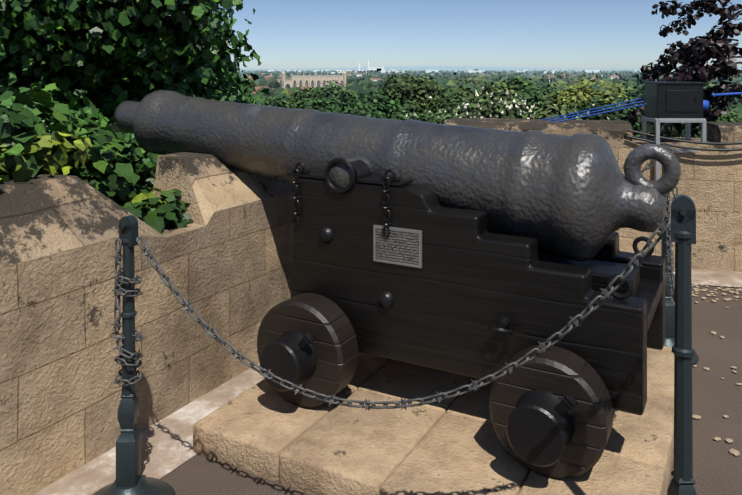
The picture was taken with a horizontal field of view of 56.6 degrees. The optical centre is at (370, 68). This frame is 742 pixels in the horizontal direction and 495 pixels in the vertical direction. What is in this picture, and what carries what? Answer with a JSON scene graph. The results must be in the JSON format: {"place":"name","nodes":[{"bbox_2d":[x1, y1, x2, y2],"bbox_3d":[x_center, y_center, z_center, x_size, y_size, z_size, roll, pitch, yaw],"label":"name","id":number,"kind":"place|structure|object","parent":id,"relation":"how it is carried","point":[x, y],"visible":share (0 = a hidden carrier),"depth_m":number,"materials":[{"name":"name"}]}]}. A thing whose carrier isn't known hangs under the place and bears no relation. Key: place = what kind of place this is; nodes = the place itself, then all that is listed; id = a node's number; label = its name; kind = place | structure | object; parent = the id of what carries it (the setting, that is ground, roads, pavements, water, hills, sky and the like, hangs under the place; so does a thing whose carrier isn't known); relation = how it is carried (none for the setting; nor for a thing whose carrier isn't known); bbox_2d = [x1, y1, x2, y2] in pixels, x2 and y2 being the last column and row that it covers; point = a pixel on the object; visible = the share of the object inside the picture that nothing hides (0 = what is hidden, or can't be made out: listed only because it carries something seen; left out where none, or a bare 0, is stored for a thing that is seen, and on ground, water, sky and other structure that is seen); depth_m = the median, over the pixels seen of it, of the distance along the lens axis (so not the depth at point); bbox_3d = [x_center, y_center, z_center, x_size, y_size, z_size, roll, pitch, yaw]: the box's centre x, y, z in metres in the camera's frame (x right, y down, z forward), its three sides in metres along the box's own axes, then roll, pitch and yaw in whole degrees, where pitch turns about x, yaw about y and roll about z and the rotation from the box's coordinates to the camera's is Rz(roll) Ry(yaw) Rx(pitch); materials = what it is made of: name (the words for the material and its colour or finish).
{"place":"outdoors","nodes":[
{"label":"outdoors","id":0,"kind":"place"},
{"bbox_2d":[0,0,270,199],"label":"sycamore","id":1,"kind":"object","parent":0,"point":[62,22],"depth_m":5.14,"materials":[{"name":"green plant"}]},
{"bbox_2d":[160,284,741,494],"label":"pavement","id":2,"kind":"structure","parent":0,"point":[717,467],"depth_m":3.09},
{"bbox_2d":[93,215,175,494],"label":"post","id":3,"kind":"object","parent":2,"relation":"on","point":[130,479],"visible":0.98,"depth_m":2.50,"materials":[{"name":"grey metal"}]},
{"bbox_2d":[110,160,677,408],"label":"chain links","id":4,"kind":"object","parent":3,"relation":"hanging from","point":[569,325],"visible":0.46,"depth_m":2.30,"materials":[{"name":"grey metal"}]},
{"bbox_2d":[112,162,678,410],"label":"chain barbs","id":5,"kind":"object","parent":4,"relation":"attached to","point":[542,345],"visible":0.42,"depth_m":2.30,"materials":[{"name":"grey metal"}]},
{"bbox_2d":[0,152,294,494],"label":"wall","id":6,"kind":"structure","parent":2,"relation":"on","point":[224,259],"depth_m":2.93,"materials":[{"name":"stone"}]},
{"bbox_2d":[0,83,193,233],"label":"ivy","id":7,"kind":"object","parent":6,"relation":"on","point":[30,147],"visible":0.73,"depth_m":3.31,"materials":[{"name":"green plant"}]},
{"bbox_2d":[33,363,262,494],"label":"curb","id":8,"kind":"object","parent":2,"relation":"on","point":[166,445],"visible":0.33,"depth_m":2.90,"materials":[{"name":"stone"}]},
{"bbox_2d":[193,346,673,494],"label":"plinth","id":9,"kind":"structure","parent":2,"relation":"on","point":[263,428],"depth_m":2.76,"materials":[{"name":"stone"}]},
{"bbox_2d":[257,293,612,478],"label":"carriage wheels","id":10,"kind":"object","parent":9,"relation":"on","point":[559,372],"visible":0.5,"depth_m":2.57,"materials":[{"name":"brown wood"}]},
{"bbox_2d":[259,158,662,466],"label":"metal fittings","id":11,"kind":"object","parent":10,"relation":"on","point":[540,427],"depth_m":2.88,"materials":[{"name":"black metal"}]},
{"bbox_2d":[114,90,665,260],"bbox_3d":[-0.165,0.443,3.610,3.177,0.553,0.824,6,3,29],"label":"barrel","id":12,"kind":"object","parent":11,"relation":"on","point":[577,197],"visible":0.9,"depth_m":3.11,"materials":[{"name":"metal"}]},
{"bbox_2d":[624,144,680,194],"bbox_3d":[1.173,0.424,2.878,0.223,0.224,0.068,6,3,29],"label":"cannon ring","id":13,"kind":"object","parent":12,"relation":"on","point":[666,182],"visible":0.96,"depth_m":2.85,"materials":[{"name":"metal"}]},
{"bbox_2d":[290,177,646,414],"bbox_3d":[0.331,0.896,2.956,1.584,0.760,0.130,0,0,29],"label":"cheek","id":14,"kind":"object","parent":11,"relation":"on","point":[464,288],"visible":0.88,"depth_m":2.88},
{"bbox_2d":[373,225,421,267],"bbox_3d":[0.115,0.771,2.994,0.235,0.160,0.010,0,0,29],"label":"plaque","id":15,"kind":"object","parent":14,"relation":"attached to","point":[401,246],"visible":1,"depth_m":2.99,"materials":[{"name":"grey metal"}]},
{"bbox_2d":[538,232,664,349],"bbox_3d":[0.653,0.896,3.544,1.584,0.760,0.130,0,0,29],"label":"cheek","id":16,"kind":"object","parent":11,"relation":"on","point":[653,267],"visible":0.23,"depth_m":3.14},
{"bbox_2d":[661,144,698,365],"bbox_3d":[1.655,1.013,3.863,0.336,1.186,0.336,0,0,-2],"label":"post","id":17,"kind":"object","parent":2,"relation":"on","point":[669,323],"visible":0.17,"depth_m":3.83,"materials":[{"name":"grey metal"}]},
{"bbox_2d":[667,195,696,494],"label":"post","id":18,"kind":"object","parent":2,"relation":"on","point":[683,238],"visible":1,"depth_m":1.86,"materials":[{"name":"grey metal"}]},
{"bbox_2d":[673,268,741,286],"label":"curb","id":19,"kind":"object","parent":2,"relation":"on","point":[720,278],"depth_m":5.27,"materials":[{"name":"stone"}]},
{"bbox_2d":[692,283,741,455],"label":"pebbles","id":20,"kind":"object","parent":2,"relation":"on","point":[729,440],"visible":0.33,"depth_m":4.75,"materials":[{"name":"beige stone"}]},
{"bbox_2d":[214,0,741,68],"label":"sky","id":21,"kind":"structure","parent":0,"point":[285,34],"materials":[{"name":"blue"}]},
{"bbox_2d":[240,66,741,69],"bbox_3d":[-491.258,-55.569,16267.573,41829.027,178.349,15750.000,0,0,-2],"label":"hills","id":22,"kind":"structure","parent":0,"point":[451,68],"depth_m":18466.80,"materials":[{"name":"green plant"}]},
{"bbox_2d":[240,70,741,82],"bbox_3d":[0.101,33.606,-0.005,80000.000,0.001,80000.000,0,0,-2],"label":"ground","id":23,"kind":"structure","parent":0,"point":[530,74],"depth_m":6398.14,"materials":[{"name":"green plant"}]},
{"bbox_2d":[281,69,345,88],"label":"eton chapel","id":24,"kind":"structure","parent":23,"relation":"on","point":[303,79],"depth_m":750.71,"materials":[{"name":"stone"}]},
{"bbox_2d":[285,80,342,87],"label":"arched windows","id":25,"kind":"structure","parent":24,"relation":"on","point":[288,85],"depth_m":750.99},
{"bbox_2d":[292,75,342,76],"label":"chapel roof","id":26,"kind":"structure","parent":24,"relation":"on","point":[317,75],"depth_m":756.27,"materials":[{"name":"grey"}]},
{"bbox_2d":[239,67,672,85],"bbox_3d":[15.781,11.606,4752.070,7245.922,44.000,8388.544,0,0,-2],"label":"town","id":27,"kind":"object","parent":23,"relation":"on","point":[375,69]},
{"bbox_2d":[239,70,741,118],"bbox_3d":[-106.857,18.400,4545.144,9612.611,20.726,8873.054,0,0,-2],"label":"trees","id":28,"kind":"object","parent":27,"relation":"on","point":[445,80],"visible":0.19,"depth_m":972.95,"materials":[{"name":"green plant"}]},
{"bbox_2d":[248,73,670,93],"bbox_3d":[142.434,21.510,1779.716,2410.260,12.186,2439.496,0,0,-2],"label":"town roofs","id":29,"kind":"structure","parent":23,"relation":"on","point":[304,87],"depth_m":1483.23,"materials":[{"name":"red tile"}]},
{"bbox_2d":[626,0,741,137],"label":"beech","id":30,"kind":"object","parent":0,"point":[700,55],"depth_m":7.82,"materials":[{"name":"purple plant"}]},
{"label":"slope","id":31,"kind":"structure","parent":0,"visible":0},
{"bbox_2d":[257,69,741,137],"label":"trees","id":32,"kind":"object","parent":31,"relation":"on","point":[394,105],"visible":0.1,"depth_m":67.54,"materials":[{"name":"green plant"}]},
{"bbox_2d":[266,75,741,137],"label":"hedge","id":33,"kind":"object","parent":31,"relation":"on","point":[490,110],"visible":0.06,"depth_m":78.60,"materials":[{"name":"green plant"}]},
{"bbox_2d":[403,87,609,123],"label":"white blossoms","id":34,"kind":"object","parent":31,"relation":"on","point":[478,106],"visible":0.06,"depth_m":36.77,"materials":[{"name":"white plant"}]},
{"bbox_2d":[445,118,741,271],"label":"wall","id":35,"kind":"structure","parent":31,"relation":"on","point":[710,184],"depth_m":5.49,"materials":[{"name":"stone"}]},
{"bbox_2d":[541,92,741,121],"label":"blue cables","id":36,"kind":"object","parent":35,"relation":"attached to","point":[727,94],"visible":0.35,"depth_m":5.80,"materials":[{"name":"blue plastic"}]},
{"bbox_2d":[642,116,705,180],"bbox_3d":[2.476,0.686,5.642,0.400,0.577,0.308,0,0,1],"label":"box stand","id":37,"kind":"object","parent":35,"relation":"on","point":[686,121],"visible":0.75,"depth_m":5.49,"materials":[{"name":"silver metal"}]},
{"bbox_2d":[643,81,704,117],"bbox_3d":[2.476,0.251,5.638,0.386,0.290,0.302,0,0,1],"label":"black box","id":38,"kind":"object","parent":37,"relation":"on","point":[673,99],"visible":1,"depth_m":5.50,"materials":[{"name":"black metal"}]},
{"bbox_2d":[703,100,708,109],"bbox_3d":[2.696,0.294,5.632,0.074,0.083,0.180,0,0,1],"label":"blue socket","id":39,"kind":"object","parent":38,"relation":"attached to","point":[705,104],"visible":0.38,"depth_m":5.55,"materials":[{"name":"blue plastic"}]},
{"bbox_2d":[626,129,741,150],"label":"black cables","id":40,"kind":"object","parent":35,"relation":"attached to","point":[687,141],"visible":0.96,"depth_m":5.44,"materials":[{"name":"black plastic"}]}
]}

